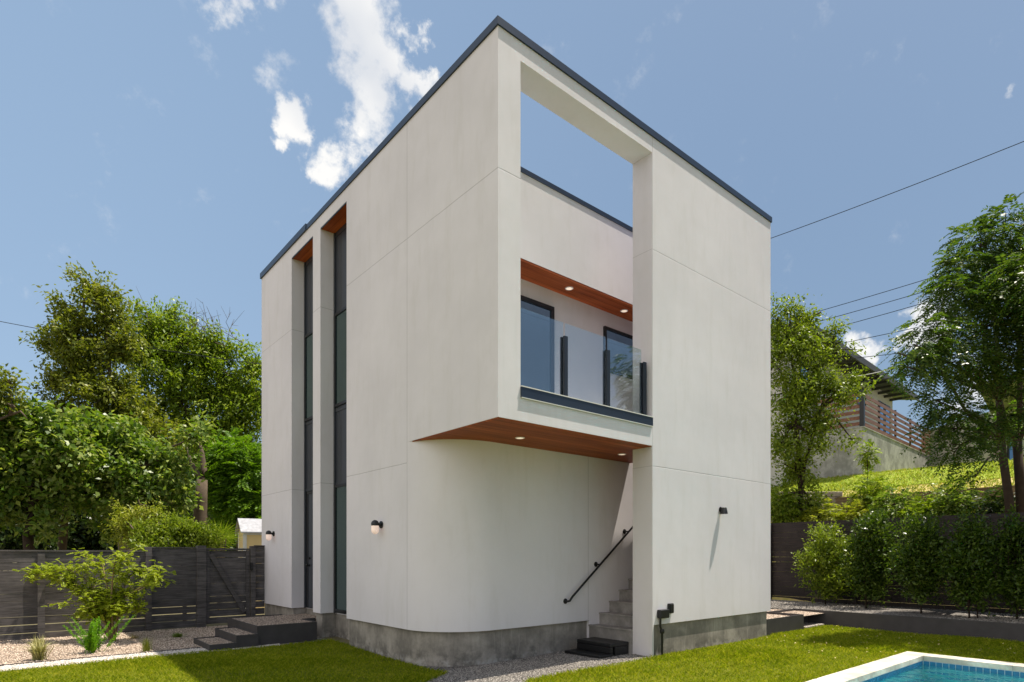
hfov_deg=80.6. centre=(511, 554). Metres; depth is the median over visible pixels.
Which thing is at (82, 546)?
deciduous tree
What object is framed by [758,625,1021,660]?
fallen leaves
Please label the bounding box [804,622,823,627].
paving slab
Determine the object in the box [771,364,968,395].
power line
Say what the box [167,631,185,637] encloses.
ground plant
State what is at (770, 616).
gravel corner
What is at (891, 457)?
concrete retaining wall
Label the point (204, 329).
bare branches
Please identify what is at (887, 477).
hilltop lawn
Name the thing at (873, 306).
power line
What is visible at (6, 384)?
deciduous tree
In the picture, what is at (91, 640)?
foxtail fern
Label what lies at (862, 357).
power line
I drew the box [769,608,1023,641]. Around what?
retaining wall
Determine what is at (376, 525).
wall lamp
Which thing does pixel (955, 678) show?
pool water
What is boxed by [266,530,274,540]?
wall lamp
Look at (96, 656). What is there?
edging strip
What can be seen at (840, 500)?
timber retaining wall
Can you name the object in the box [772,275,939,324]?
power line
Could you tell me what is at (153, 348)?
power line
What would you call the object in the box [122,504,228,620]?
shrub
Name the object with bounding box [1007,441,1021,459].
window
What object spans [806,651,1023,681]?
pool
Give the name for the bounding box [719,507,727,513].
wall lamp
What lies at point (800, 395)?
deciduous tree
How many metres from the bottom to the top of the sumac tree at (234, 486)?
6.171 m
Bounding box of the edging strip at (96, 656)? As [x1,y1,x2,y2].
[0,647,199,665]
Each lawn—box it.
[0,628,1023,681]
[772,460,1013,491]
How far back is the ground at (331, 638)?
13.84 m
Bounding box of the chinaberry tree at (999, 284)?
[869,192,1023,512]
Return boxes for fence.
[0,547,195,640]
[254,545,264,615]
[771,512,1023,614]
[813,390,930,455]
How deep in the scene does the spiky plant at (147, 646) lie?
9.89 m
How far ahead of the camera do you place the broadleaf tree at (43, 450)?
16.20 m
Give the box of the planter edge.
[767,612,803,635]
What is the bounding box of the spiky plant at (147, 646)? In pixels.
[140,637,153,651]
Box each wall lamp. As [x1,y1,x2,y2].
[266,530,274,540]
[371,520,382,533]
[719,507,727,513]
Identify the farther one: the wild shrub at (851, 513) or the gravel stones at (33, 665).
the wild shrub at (851, 513)
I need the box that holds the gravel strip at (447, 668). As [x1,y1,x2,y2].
[423,652,641,681]
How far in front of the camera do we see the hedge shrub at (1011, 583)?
12.05 m
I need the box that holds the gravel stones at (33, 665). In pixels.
[0,644,279,670]
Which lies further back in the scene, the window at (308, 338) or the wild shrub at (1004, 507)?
the wild shrub at (1004, 507)
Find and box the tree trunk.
[187,443,207,579]
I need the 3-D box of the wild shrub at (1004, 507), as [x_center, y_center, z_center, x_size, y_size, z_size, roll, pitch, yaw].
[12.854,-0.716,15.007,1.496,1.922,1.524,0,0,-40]
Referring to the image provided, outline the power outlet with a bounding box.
[657,609,668,654]
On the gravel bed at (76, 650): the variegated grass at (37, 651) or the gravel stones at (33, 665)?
the variegated grass at (37, 651)
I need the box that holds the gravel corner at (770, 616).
[767,609,821,618]
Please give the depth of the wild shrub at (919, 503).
16.42 m
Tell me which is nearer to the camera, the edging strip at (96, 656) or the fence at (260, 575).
the edging strip at (96, 656)
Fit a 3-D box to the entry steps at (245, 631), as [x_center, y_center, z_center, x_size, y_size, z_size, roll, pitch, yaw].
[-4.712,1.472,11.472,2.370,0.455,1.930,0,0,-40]
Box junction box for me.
[667,603,673,613]
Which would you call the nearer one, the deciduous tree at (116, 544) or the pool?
the pool
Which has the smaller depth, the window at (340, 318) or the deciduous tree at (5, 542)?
the window at (340, 318)
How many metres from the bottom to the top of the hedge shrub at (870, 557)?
2.571 m
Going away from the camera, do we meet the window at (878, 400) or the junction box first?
the junction box
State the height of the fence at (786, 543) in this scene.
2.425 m
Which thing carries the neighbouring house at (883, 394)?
on the ground at (331, 638)
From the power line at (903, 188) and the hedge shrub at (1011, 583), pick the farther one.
the power line at (903, 188)
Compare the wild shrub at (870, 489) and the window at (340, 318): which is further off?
the wild shrub at (870, 489)
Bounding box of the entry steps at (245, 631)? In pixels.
[194,614,316,649]
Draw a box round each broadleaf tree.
[0,386,108,608]
[53,402,220,607]
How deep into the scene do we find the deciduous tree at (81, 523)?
34.50 m
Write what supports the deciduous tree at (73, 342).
on the ground at (331, 638)
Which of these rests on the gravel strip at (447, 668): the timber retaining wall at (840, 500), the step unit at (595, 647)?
the step unit at (595, 647)
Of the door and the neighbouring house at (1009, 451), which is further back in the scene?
the neighbouring house at (1009, 451)
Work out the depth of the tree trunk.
19.91 m
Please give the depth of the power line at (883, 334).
26.12 m
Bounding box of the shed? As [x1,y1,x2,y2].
[235,518,264,607]
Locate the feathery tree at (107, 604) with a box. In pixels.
[13,543,176,641]
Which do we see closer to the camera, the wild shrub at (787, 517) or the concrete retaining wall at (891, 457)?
the wild shrub at (787, 517)
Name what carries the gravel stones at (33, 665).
on the gravel path
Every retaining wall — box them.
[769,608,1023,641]
[794,426,931,480]
[835,485,1015,512]
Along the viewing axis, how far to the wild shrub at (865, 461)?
20.98 m
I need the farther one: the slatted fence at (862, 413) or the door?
the slatted fence at (862, 413)
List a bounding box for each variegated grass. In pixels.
[18,638,60,660]
[29,634,50,647]
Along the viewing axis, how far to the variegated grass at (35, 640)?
10.00 m
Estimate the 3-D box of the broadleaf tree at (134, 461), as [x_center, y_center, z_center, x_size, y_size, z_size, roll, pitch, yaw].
[-11.351,-1.375,17.979,5.193,6.288,3.001,0,0,-2]
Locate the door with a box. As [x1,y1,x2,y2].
[305,491,312,607]
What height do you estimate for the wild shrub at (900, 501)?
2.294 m
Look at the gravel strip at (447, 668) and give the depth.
8.72 m
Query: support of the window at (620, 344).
in the house at (422, 307)
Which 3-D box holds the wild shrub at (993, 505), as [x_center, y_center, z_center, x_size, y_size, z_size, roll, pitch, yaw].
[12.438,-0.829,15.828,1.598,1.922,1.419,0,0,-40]
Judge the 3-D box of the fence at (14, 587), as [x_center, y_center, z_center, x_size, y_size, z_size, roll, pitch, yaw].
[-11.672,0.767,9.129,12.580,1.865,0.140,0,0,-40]
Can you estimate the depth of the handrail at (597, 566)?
10.45 m
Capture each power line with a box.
[0,321,258,363]
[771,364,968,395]
[772,141,1023,237]
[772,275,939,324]
[784,344,968,365]
[819,291,924,321]
[828,302,926,329]
[836,325,926,344]
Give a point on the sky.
(175, 148)
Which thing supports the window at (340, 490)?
in the house at (422, 307)
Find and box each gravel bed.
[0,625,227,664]
[771,600,1023,623]
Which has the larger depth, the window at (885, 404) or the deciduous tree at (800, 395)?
the window at (885, 404)
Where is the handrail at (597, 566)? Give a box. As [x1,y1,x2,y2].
[563,526,632,603]
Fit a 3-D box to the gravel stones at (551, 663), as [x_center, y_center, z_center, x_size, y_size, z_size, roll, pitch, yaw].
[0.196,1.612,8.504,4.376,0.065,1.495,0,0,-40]
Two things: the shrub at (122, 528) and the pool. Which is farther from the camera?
the shrub at (122, 528)
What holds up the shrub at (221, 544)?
on the ground at (331, 638)
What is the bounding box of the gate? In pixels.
[196,546,255,627]
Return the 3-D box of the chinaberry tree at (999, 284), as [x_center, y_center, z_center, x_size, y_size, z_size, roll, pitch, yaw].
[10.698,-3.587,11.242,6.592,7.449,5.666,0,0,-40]
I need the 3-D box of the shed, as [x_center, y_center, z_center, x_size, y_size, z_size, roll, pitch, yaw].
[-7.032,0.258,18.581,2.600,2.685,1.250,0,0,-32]
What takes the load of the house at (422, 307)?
on the ground at (331, 638)
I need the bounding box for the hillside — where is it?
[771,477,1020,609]
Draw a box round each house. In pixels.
[260,15,771,666]
[771,323,918,486]
[921,381,1023,465]
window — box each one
[304,330,312,421]
[334,305,346,407]
[334,483,346,613]
[521,295,554,392]
[603,326,632,379]
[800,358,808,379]
[878,400,884,431]
[885,404,890,433]
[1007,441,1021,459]
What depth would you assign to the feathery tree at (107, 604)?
11.00 m
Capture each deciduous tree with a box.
[0,363,38,419]
[0,476,114,562]
[0,520,67,562]
[18,256,190,549]
[40,494,130,569]
[88,426,235,573]
[95,295,261,583]
[771,292,880,532]
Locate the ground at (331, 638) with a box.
[0,562,928,665]
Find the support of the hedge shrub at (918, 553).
on the raised gravel bed at (915, 612)
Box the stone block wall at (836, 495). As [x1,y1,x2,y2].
[779,492,842,520]
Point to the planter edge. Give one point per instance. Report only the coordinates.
(790, 621)
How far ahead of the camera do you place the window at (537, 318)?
10.25 m
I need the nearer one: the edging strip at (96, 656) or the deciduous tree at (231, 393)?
the edging strip at (96, 656)
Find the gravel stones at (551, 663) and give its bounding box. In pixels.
[427,651,650,681]
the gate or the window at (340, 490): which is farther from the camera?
the gate
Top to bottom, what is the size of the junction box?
0.160 m
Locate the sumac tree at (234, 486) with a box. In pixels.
[183,426,261,557]
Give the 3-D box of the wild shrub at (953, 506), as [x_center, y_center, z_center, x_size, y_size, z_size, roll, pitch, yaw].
[12.008,-1.034,16.425,1.577,2.362,1.408,0,0,-40]
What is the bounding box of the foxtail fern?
[63,616,133,653]
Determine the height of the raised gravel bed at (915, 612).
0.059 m
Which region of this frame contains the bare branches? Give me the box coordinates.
[127,287,243,349]
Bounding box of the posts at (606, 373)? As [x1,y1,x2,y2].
[560,335,646,414]
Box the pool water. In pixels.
[879,665,1022,681]
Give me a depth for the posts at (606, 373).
8.83 m
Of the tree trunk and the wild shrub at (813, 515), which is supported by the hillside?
the wild shrub at (813, 515)
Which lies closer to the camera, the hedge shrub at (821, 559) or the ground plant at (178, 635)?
the ground plant at (178, 635)
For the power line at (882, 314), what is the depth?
29.05 m
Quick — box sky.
[0,0,1023,447]
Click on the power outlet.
(662, 613)
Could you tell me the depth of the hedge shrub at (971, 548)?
12.15 m
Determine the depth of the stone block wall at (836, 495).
22.35 m
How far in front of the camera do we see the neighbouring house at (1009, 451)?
30.32 m
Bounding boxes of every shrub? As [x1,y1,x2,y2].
[100,496,168,549]
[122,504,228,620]
[206,520,241,609]
[771,483,809,537]
[791,517,856,604]
[796,497,837,531]
[819,499,873,530]
[836,505,903,607]
[847,465,894,518]
[853,439,882,499]
[854,483,919,523]
[879,507,955,612]
[896,493,952,517]
[923,473,983,521]
[930,502,1010,617]
[962,400,1022,457]
[964,485,1004,520]
[976,504,1023,618]
[995,495,1015,512]
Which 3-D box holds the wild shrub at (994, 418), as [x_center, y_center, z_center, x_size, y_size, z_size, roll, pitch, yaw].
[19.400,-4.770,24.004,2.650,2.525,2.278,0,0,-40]
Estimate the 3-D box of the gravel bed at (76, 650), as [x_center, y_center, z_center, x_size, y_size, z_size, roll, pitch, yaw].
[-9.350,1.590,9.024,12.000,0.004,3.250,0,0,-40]
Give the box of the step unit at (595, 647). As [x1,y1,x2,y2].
[565,637,627,658]

